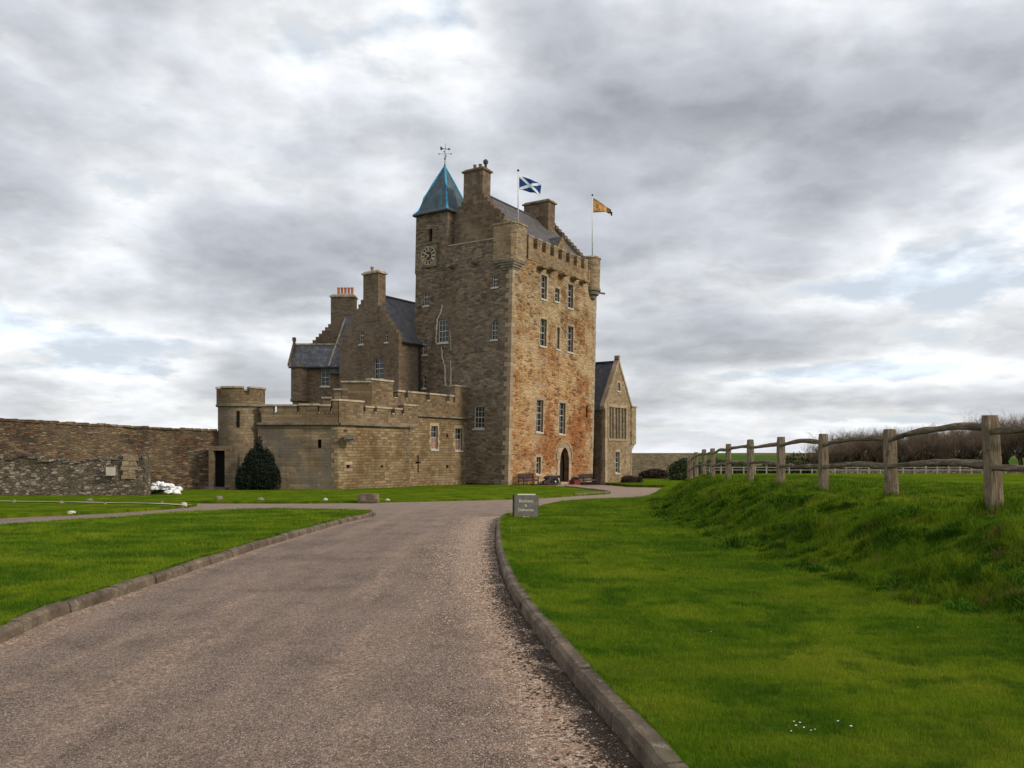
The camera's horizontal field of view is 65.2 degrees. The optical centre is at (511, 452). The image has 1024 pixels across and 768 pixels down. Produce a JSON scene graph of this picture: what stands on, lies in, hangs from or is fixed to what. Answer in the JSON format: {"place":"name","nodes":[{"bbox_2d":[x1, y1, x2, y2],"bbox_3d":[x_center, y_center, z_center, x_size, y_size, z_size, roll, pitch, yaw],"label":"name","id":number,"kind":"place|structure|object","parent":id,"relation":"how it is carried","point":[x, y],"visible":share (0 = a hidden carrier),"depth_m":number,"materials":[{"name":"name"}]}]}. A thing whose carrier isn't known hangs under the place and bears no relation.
{"place":"outdoors","nodes":[
{"label":"outdoors","id":0,"kind":"place"},
{"bbox_2d":[0,499,196,517],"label":"lawn","id":1,"kind":"structure","parent":0,"point":[19,508],"depth_m":27.51,"materials":[{"name":"green plant"}]},
{"bbox_2d":[24,501,189,504],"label":"path","id":2,"kind":"structure","parent":0,"point":[100,502],"depth_m":31.17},
{"bbox_2d":[0,507,371,625],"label":"lawn","id":3,"kind":"structure","parent":0,"point":[64,587],"depth_m":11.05,"materials":[{"name":"green plant"}]},
{"bbox_2d":[0,483,610,503],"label":"lawn","id":4,"kind":"structure","parent":0,"point":[461,492],"depth_m":40.97,"materials":[{"name":"green plant"}]},
{"bbox_2d":[0,453,150,494],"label":"ruined wall","id":5,"kind":"structure","parent":4,"relation":"on","point":[26,474],"depth_m":41.09,"materials":[{"name":"stone"}]},
{"bbox_2d":[106,467,117,475],"bbox_3d":[-20.485,0.936,40.920,0.520,0.470,0.200,0,0,0],"label":"notice board","id":6,"kind":"object","parent":5,"relation":"attached to","point":[111,471],"visible":1,"depth_m":40.82,"materials":[{"name":"stone"}]},
{"bbox_2d":[0,418,218,488],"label":"garden wall","id":7,"kind":"structure","parent":4,"relation":"on","point":[180,457],"depth_m":53.15,"materials":[{"name":"brown stone"}]},
{"bbox_2d":[151,490,165,493],"bbox_3d":[-18.954,2.243,43.306,1.799,0.789,0.943,0,0,0],"label":"soil heap","id":8,"kind":"object","parent":4,"relation":"on","point":[157,491],"visible":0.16,"depth_m":42.90,"materials":[{"name":"brown soil"}]},
{"bbox_2d":[201,386,265,489],"bbox_3d":[-19.032,-0.850,55.269,3.539,7.400,4.619,0,0,0],"label":"round turret","id":9,"kind":"object","parent":4,"relation":"on","point":[239,413],"visible":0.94,"depth_m":54.41,"materials":[{"name":"stone"}]},
{"bbox_2d":[216,451,224,486],"bbox_3d":[-19.712,1.191,54.350,0.779,2.719,0.100,0,0,0],"label":"door","id":10,"kind":"structure","parent":9,"relation":"in","point":[220,455],"depth_m":54.30,"materials":[{"name":"black wood"}]},
{"bbox_2d":[235,435,281,489],"bbox_3d":[-16.872,0.853,53.164,3.125,4.119,1.724,0,0,0],"label":"conifer bush","id":11,"kind":"object","parent":4,"relation":"on","point":[258,469],"visible":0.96,"depth_m":52.82,"materials":[{"name":"green plant"}]},
{"bbox_2d":[288,287,357,411],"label":"corner house","id":12,"kind":"structure","parent":4,"relation":"on","point":[314,366],"depth_m":73.28,"materials":[{"name":"stone"}]},
{"bbox_2d":[320,369,329,387],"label":"window","id":13,"kind":"structure","parent":12,"relation":"in","point":[324,372],"depth_m":73.18,"materials":[{"name":"grey glass"}]},
{"bbox_2d":[357,494,379,502],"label":"stone block","id":14,"kind":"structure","parent":4,"relation":"on","point":[368,498],"depth_m":33.12,"materials":[{"name":"beige stone"}]},
{"bbox_2d":[339,267,424,396],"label":"gabled house","id":15,"kind":"structure","parent":4,"relation":"on","point":[380,340],"depth_m":69.95,"materials":[{"name":"stone"}]},
{"bbox_2d":[358,331,363,345],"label":"window","id":16,"kind":"structure","parent":15,"relation":"in","point":[361,332],"depth_m":70.74,"materials":[{"name":"grey glass"}]},
{"bbox_2d":[375,358,383,378],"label":"window","id":17,"kind":"structure","parent":15,"relation":"in","point":[379,362],"depth_m":69.59,"materials":[{"name":"grey glass"}]},
{"bbox_2d":[319,378,467,485],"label":"courtyard range","id":18,"kind":"structure","parent":4,"relation":"on","point":[437,446],"depth_m":63.59,"materials":[{"name":"brown stone"}]},
{"bbox_2d":[429,423,439,450],"bbox_3d":[-6.261,-1.287,64.050,0.270,2.246,1.394,0,0,34],"label":"window","id":19,"kind":"structure","parent":18,"relation":"in","point":[432,433],"depth_m":64.20,"materials":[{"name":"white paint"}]},
{"bbox_2d":[453,425,463,451],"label":"window","id":20,"kind":"structure","parent":18,"relation":"in","point":[457,432],"depth_m":66.78,"materials":[{"name":"white paint"}]},
{"bbox_2d":[412,146,604,484],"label":"castle tower","id":21,"kind":"structure","parent":4,"relation":"on","point":[505,313],"depth_m":68.69,"materials":[{"name":"stone"}]},
{"bbox_2d":[421,340,427,355],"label":"window","id":22,"kind":"structure","parent":21,"relation":"in","point":[425,341],"depth_m":70.33,"materials":[{"name":"grey glass"}]},
{"bbox_2d":[422,292,428,306],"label":"window","id":23,"kind":"structure","parent":21,"relation":"in","point":[426,295],"depth_m":70.32,"materials":[{"name":"grey glass"}]},
{"bbox_2d":[437,319,448,344],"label":"window","id":24,"kind":"structure","parent":21,"relation":"in","point":[443,324],"depth_m":69.24,"materials":[{"name":"grey glass"}]},
{"bbox_2d":[471,403,486,429],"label":"window","id":25,"kind":"structure","parent":21,"relation":"in","point":[480,412],"depth_m":66.88,"materials":[{"name":"white paint"}]},
{"bbox_2d":[490,321,497,340],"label":"window","id":26,"kind":"structure","parent":21,"relation":"in","point":[494,323],"depth_m":66.15,"materials":[{"name":"grey glass"}]},
{"bbox_2d":[491,276,498,288],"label":"window","id":27,"kind":"structure","parent":21,"relation":"in","point":[495,278],"depth_m":66.11,"materials":[{"name":"grey glass"}]},
{"bbox_2d":[517,169,540,221],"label":"flagpole","id":28,"kind":"object","parent":21,"relation":"attached to","point":[528,185],"visible":0.99,"depth_m":65.97,"materials":[{"name":"fabric"}]},
{"bbox_2d":[534,454,542,475],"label":"window","id":29,"kind":"structure","parent":21,"relation":"in","point":[536,468],"depth_m":68.98,"materials":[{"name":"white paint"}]},
{"bbox_2d":[534,397,544,433],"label":"window","id":30,"kind":"structure","parent":21,"relation":"in","point":[538,401],"depth_m":69.07,"materials":[{"name":"white paint"}]},
{"bbox_2d":[538,315,548,347],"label":"window","id":31,"kind":"structure","parent":21,"relation":"in","point":[541,330],"depth_m":69.32,"materials":[{"name":"white paint"}]},
{"bbox_2d":[539,271,548,301],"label":"window","id":32,"kind":"structure","parent":21,"relation":"in","point":[542,279],"depth_m":69.24,"materials":[{"name":"white paint"}]},
{"bbox_2d":[553,285,560,303],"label":"window","id":33,"kind":"structure","parent":21,"relation":"in","point":[555,293],"depth_m":71.03,"materials":[{"name":"white paint"}]},
{"bbox_2d":[555,324,560,350],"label":"window","id":34,"kind":"structure","parent":21,"relation":"in","point":[559,326],"depth_m":71.22,"materials":[{"name":"white paint"}]},
{"bbox_2d":[560,453,562,480],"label":"door","id":35,"kind":"structure","parent":21,"relation":"in","point":[561,461],"depth_m":73.00,"materials":[{"name":"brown wood"}]},
{"bbox_2d":[557,400,566,435],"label":"window","id":36,"kind":"structure","parent":21,"relation":"in","point":[561,415],"depth_m":72.22,"materials":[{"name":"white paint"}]},
{"bbox_2d":[566,281,574,309],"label":"window","id":37,"kind":"structure","parent":21,"relation":"in","point":[568,301],"depth_m":72.92,"materials":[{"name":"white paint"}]},
{"bbox_2d":[566,323,574,353],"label":"window","id":38,"kind":"structure","parent":21,"relation":"in","point":[568,343],"depth_m":73.07,"materials":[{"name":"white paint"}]},
{"bbox_2d":[591,194,611,255],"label":"flagpole","id":39,"kind":"object","parent":21,"relation":"attached to","point":[597,206],"visible":1,"depth_m":76.63,"materials":[{"name":"paint"}]},
{"bbox_2d":[518,473,538,484],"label":"garden bench","id":40,"kind":"object","parent":4,"relation":"on","point":[523,476],"visible":0.98,"depth_m":66.29,"materials":[{"name":"brown wood"}]},
{"bbox_2d":[0,484,660,767],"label":"driveway","id":41,"kind":"structure","parent":0,"point":[333,553],"depth_m":6.15,"materials":[{"name":"grey asphalt"}]},
{"bbox_2d":[0,512,375,642],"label":"kerb","id":42,"kind":"structure","parent":41,"relation":"on","point":[19,625],"depth_m":9.54,"materials":[{"name":"stone"}]},
{"bbox_2d":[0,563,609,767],"bbox_3d":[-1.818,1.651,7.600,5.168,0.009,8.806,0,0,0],"label":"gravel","id":43,"kind":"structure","parent":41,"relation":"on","point":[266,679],"depth_m":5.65,"materials":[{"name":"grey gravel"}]},
{"bbox_2d":[267,516,632,767],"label":"gravel","id":44,"kind":"structure","parent":41,"relation":"on","point":[471,544],"depth_m":7.46,"materials":[{"name":"grey gravel"}]},
{"bbox_2d":[542,475,559,484],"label":"cannon","id":45,"kind":"object","parent":41,"relation":"on","point":[553,480],"visible":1,"depth_m":66.58,"materials":[{"name":"black metal"}]},
{"bbox_2d":[470,517,641,767],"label":"leaf litter","id":46,"kind":"object","parent":41,"relation":"on","point":[629,762],"visible":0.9,"depth_m":5.63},
{"bbox_2d":[569,477,580,484],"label":"planter","id":47,"kind":"object","parent":41,"relation":"on","point":[575,481],"visible":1,"depth_m":72.13,"materials":[{"name":"brown plant"}]},
{"bbox_2d":[564,486,609,495],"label":"kerb","id":48,"kind":"structure","parent":41,"relation":"on","point":[605,491],"depth_m":46.08,"materials":[{"name":"stone"}]},
{"bbox_2d":[578,474,596,484],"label":"garden bench","id":49,"kind":"object","parent":41,"relation":"on","point":[588,477],"visible":0.99,"depth_m":74.54,"materials":[{"name":"brown wood"}]},
{"bbox_2d":[495,513,688,767],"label":"kerb","id":50,"kind":"structure","parent":41,"relation":"on","point":[644,743],"depth_m":5.27,"materials":[{"name":"stone"}]},
{"bbox_2d":[257,399,418,488],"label":"curtain wall","id":51,"kind":"structure","parent":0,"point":[350,444],"depth_m":54.90,"materials":[{"name":"stone"}]},
{"bbox_2d":[0,0,1023,452],"label":"sky","id":52,"kind":"structure","parent":0,"point":[816,221],"materials":[{"name":"grey"}]},
{"bbox_2d":[602,477,683,487],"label":"lawn","id":53,"kind":"structure","parent":0,"point":[656,483],"depth_m":72.92,"materials":[{"name":"green plant"}]},
{"bbox_2d":[580,355,637,483],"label":"gabled hall","id":54,"kind":"structure","parent":53,"relation":"on","point":[614,442],"depth_m":81.17,"materials":[{"name":"stone"}]},
{"bbox_2d":[614,450,620,474],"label":"window","id":55,"kind":"structure","parent":54,"relation":"in","point":[615,451],"depth_m":81.82,"materials":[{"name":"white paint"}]},
{"bbox_2d":[616,380,621,392],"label":"window","id":56,"kind":"structure","parent":54,"relation":"in","point":[618,386],"depth_m":82.04,"materials":[{"name":"white paint"}]},
{"bbox_2d":[620,475,643,482],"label":"flower bed shrub","id":57,"kind":"object","parent":53,"relation":"on","point":[630,479],"visible":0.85,"depth_m":79.50,"materials":[{"name":"brown plant"}]},
{"bbox_2d":[638,468,668,478],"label":"garden shrub","id":58,"kind":"object","parent":53,"relation":"on","point":[655,473],"visible":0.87,"depth_m":94.55,"materials":[{"name":"brown plant"}]},
{"bbox_2d":[666,458,701,478],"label":"garden shrub","id":59,"kind":"object","parent":53,"relation":"on","point":[678,466],"visible":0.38,"depth_m":91.59,"materials":[{"name":"green plant"}]},
{"bbox_2d":[669,472,709,479],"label":"garden shrub","id":60,"kind":"object","parent":53,"relation":"on","point":[680,476],"visible":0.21,"depth_m":87.75,"materials":[{"name":"green plant"}]},
{"bbox_2d":[498,473,1023,767],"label":"lawn","id":61,"kind":"structure","parent":0,"point":[1012,479],"depth_m":6.53,"materials":[{"name":"green plant"}]},
{"bbox_2d":[513,494,538,516],"bbox_3d":[0.377,1.431,21.798,0.695,0.644,0.467,0,0,4],"label":"drive sign","id":62,"kind":"object","parent":61,"relation":"on","point":[524,505],"visible":0.99,"depth_m":21.61,"materials":[{"name":"grey stone"}]},
{"bbox_2d":[648,476,1023,614],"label":"weeds","id":63,"kind":"object","parent":61,"relation":"on","point":[964,606],"visible":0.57,"depth_m":10.55,"materials":[{"name":"green plant"}]},
{"bbox_2d":[648,474,1023,626],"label":"grass","id":64,"kind":"structure","parent":61,"relation":"on","point":[853,484],"depth_m":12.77,"materials":[{"name":"green plant"}]},
{"bbox_2d":[687,415,1023,510],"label":"rail fence","id":65,"kind":"object","parent":61,"relation":"on","point":[991,465],"visible":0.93,"depth_m":14.01,"materials":[{"name":"brown wood"}]},
{"bbox_2d":[580,453,1023,484],"bbox_3d":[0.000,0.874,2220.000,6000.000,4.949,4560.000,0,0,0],"label":"ground","id":66,"kind":"structure","parent":0,"point":[1013,460],"depth_m":364.74,"materials":[{"name":"green plant"}]},
{"bbox_2d":[632,453,692,476],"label":"garden wall","id":67,"kind":"structure","parent":66,"relation":"on","point":[642,462],"depth_m":99.97,"materials":[{"name":"beige stone"}]},
{"bbox_2d":[701,458,724,473],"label":"hedge bush","id":68,"kind":"object","parent":66,"relation":"on","point":[717,470],"visible":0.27,"depth_m":120.45,"materials":[{"name":"green plant"}]},
{"bbox_2d":[723,464,757,473],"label":"hedge bush","id":69,"kind":"object","parent":66,"relation":"on","point":[737,470],"visible":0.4,"depth_m":119.73,"materials":[{"name":"green plant"}]},
{"bbox_2d":[756,463,775,472],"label":"hedge bush","id":70,"kind":"object","parent":66,"relation":"on","point":[763,470],"visible":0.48,"depth_m":120.17,"materials":[{"name":"green plant"}]},
{"bbox_2d":[772,461,802,472],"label":"hedge bush","id":71,"kind":"object","parent":66,"relation":"on","point":[792,470],"visible":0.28,"depth_m":120.26,"materials":[{"name":"green plant"}]},
{"bbox_2d":[785,451,814,463],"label":"underwood bush","id":72,"kind":"object","parent":66,"relation":"on","point":[793,459],"visible":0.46,"depth_m":150.62,"materials":[{"name":"green plant"}]},
{"bbox_2d":[797,462,815,472],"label":"hedge bush","id":73,"kind":"object","parent":66,"relation":"on","point":[806,470],"visible":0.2,"depth_m":120.37,"materials":[{"name":"green plant"}]},
{"bbox_2d":[801,446,817,462],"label":"bare tree","id":74,"kind":"object","parent":66,"relation":"on","point":[813,456],"visible":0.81,"depth_m":132.35,"materials":[{"name":"brown plant"}]},
{"bbox_2d":[807,428,847,462],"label":"bare tree","id":75,"kind":"object","parent":66,"relation":"on","point":[828,437],"visible":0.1,"depth_m":142.58,"materials":[{"name":"brown plant"}]},
{"bbox_2d":[828,444,842,463],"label":"bare tree","id":76,"kind":"object","parent":66,"relation":"on","point":[832,453],"visible":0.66,"depth_m":131.18,"materials":[{"name":"brown plant"}]},
{"bbox_2d":[826,429,852,460],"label":"bare tree","id":77,"kind":"object","parent":66,"relation":"on","point":[839,437],"visible":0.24,"depth_m":143.45,"materials":[{"name":"brown plant"}]},
{"bbox_2d":[829,437,858,461],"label":"bare tree","id":78,"kind":"object","parent":66,"relation":"on","point":[844,452],"visible":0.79,"depth_m":131.51,"materials":[{"name":"brown plant"}]},
{"bbox_2d":[841,437,856,461],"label":"bare tree","id":79,"kind":"object","parent":66,"relation":"on","point":[847,458],"visible":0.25,"depth_m":135.75,"materials":[{"name":"brown plant"}]},
{"bbox_2d":[839,441,866,468],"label":"bare tree","id":80,"kind":"object","parent":66,"relation":"on","point":[853,454],"visible":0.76,"depth_m":132.76,"materials":[{"name":"brown plant"}]},
{"bbox_2d":[849,436,867,460],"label":"bare tree","id":81,"kind":"object","parent":66,"relation":"on","point":[858,456],"visible":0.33,"depth_m":136.20,"materials":[{"name":"brown plant"}]},
{"bbox_2d":[706,466,1017,473],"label":"paddock fence","id":82,"kind":"object","parent":66,"relation":"on","point":[766,467],"visible":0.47,"depth_m":115.94,"materials":[{"name":"wood"}]},
{"bbox_2d":[847,427,880,461],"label":"bare tree","id":83,"kind":"object","parent":66,"relation":"on","point":[858,435],"visible":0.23,"depth_m":139.38,"materials":[{"name":"brown plant"}]},
{"bbox_2d":[850,433,880,461],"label":"bare tree","id":84,"kind":"object","parent":66,"relation":"on","point":[870,451],"visible":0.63,"depth_m":132.04,"materials":[{"name":"brown plant"}]},
{"bbox_2d":[854,429,882,461],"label":"bare tree","id":85,"kind":"object","parent":66,"relation":"on","point":[872,443],"visible":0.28,"depth_m":135.31,"materials":[{"name":"brown plant"}]},
{"bbox_2d":[865,441,883,462],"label":"bare tree","id":86,"kind":"object","parent":66,"relation":"on","point":[878,454],"visible":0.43,"depth_m":131.29,"materials":[{"name":"brown plant"}]},
{"bbox_2d":[897,437,915,461],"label":"bare tree","id":87,"kind":"object","parent":66,"relation":"on","point":[901,450],"visible":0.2,"depth_m":134.49,"materials":[{"name":"brown plant"}]},
{"bbox_2d":[897,439,925,462],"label":"bare tree","id":88,"kind":"object","parent":66,"relation":"on","point":[908,454],"visible":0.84,"depth_m":130.75,"materials":[{"name":"brown plant"}]},
{"bbox_2d":[897,436,928,468],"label":"bare tree","id":89,"kind":"object","parent":66,"relation":"on","point":[917,454],"visible":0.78,"depth_m":131.04,"materials":[{"name":"brown plant"}]},
{"bbox_2d":[815,468,1023,472],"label":"field dyke","id":90,"kind":"structure","parent":66,"relation":"on","point":[953,470],"depth_m":118.37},
{"bbox_2d":[897,421,944,459],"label":"bare tree","id":91,"kind":"object","parent":66,"relation":"on","point":[927,440],"visible":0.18,"depth_m":135.74,"materials":[{"name":"brown plant"}]},
{"bbox_2d":[909,438,936,468],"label":"bare tree","id":92,"kind":"object","parent":66,"relation":"on","point":[917,459],"visible":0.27,"depth_m":134.73,"materials":[{"name":"brown plant"}]},
{"bbox_2d":[900,429,948,459],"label":"bare tree","id":93,"kind":"object","parent":66,"relation":"on","point":[924,454],"visible":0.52,"depth_m":132.44,"materials":[{"name":"brown plant"}]},
{"bbox_2d":[921,424,947,468],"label":"bare tree","id":94,"kind":"object","parent":66,"relation":"on","point":[935,446],"visible":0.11,"depth_m":139.25,"materials":[{"name":"brown plant"}]},
{"bbox_2d":[927,430,954,468],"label":"bare tree","id":95,"kind":"object","parent":66,"relation":"on","point":[938,443],"visible":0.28,"depth_m":136.90,"materials":[{"name":"brown plant"}]},
{"bbox_2d":[925,435,964,468],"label":"bare tree","id":96,"kind":"object","parent":66,"relation":"on","point":[946,452],"visible":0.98,"depth_m":131.45,"materials":[{"name":"brown plant"}]},
{"bbox_2d":[934,432,960,468],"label":"bare tree","id":97,"kind":"object","parent":66,"relation":"on","point":[952,446],"visible":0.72,"depth_m":132.66,"materials":[{"name":"brown plant"}]},
{"bbox_2d":[940,430,976,468],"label":"bare tree","id":98,"kind":"object","parent":66,"relation":"on","point":[958,455],"visible":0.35,"depth_m":135.83,"materials":[{"name":"brown plant"}]},
{"bbox_2d":[952,430,981,468],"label":"bare tree","id":99,"kind":"object","parent":66,"relation":"on","point":[968,448],"visible":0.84,"depth_m":132.35,"materials":[{"name":"brown plant"}]},
{"bbox_2d":[957,433,981,468],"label":"bare tree","id":100,"kind":"object","parent":66,"relation":"on","point":[972,456],"visible":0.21,"depth_m":135.28,"materials":[{"name":"brown plant"}]},
{"bbox_2d":[957,430,982,459],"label":"bare tree","id":101,"kind":"object","parent":66,"relation":"on","point":[977,441],"visible":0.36,"depth_m":131.77,"materials":[{"name":"brown plant"}]},
{"bbox_2d":[976,434,1013,452],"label":"bare tree","id":102,"kind":"object","parent":66,"relation":"on","point":[1002,441],"visible":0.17,"depth_m":131.96,"materials":[{"name":"brown plant"}]},
{"bbox_2d":[999,423,1015,463],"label":"bare tree","id":103,"kind":"object","parent":66,"relation":"on","point":[1007,445],"visible":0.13,"depth_m":136.43,"materials":[{"name":"brown plant"}]},
{"bbox_2d":[999,415,1023,464],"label":"bare tree","id":104,"kind":"object","parent":66,"relation":"on","point":[1017,446],"visible":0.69,"depth_m":131.70,"materials":[{"name":"brown plant"}]},
{"bbox_2d":[999,409,1023,464],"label":"bare tree","id":105,"kind":"object","parent":66,"relation":"on","point":[1021,460],"visible":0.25,"depth_m":136.45,"materials":[{"name":"brown plant"}]},
{"bbox_2d":[1001,433,1023,463],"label":"bare tree","id":106,"kind":"object","parent":66,"relation":"on","point":[1007,453],"visible":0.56,"depth_m":132.26,"materials":[{"name":"brown plant"}]},
{"bbox_2d":[738,476,1022,515],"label":"grass","id":107,"kind":"structure","parent":0,"point":[978,504],"depth_m":10.88,"materials":[{"name":"green plant"}]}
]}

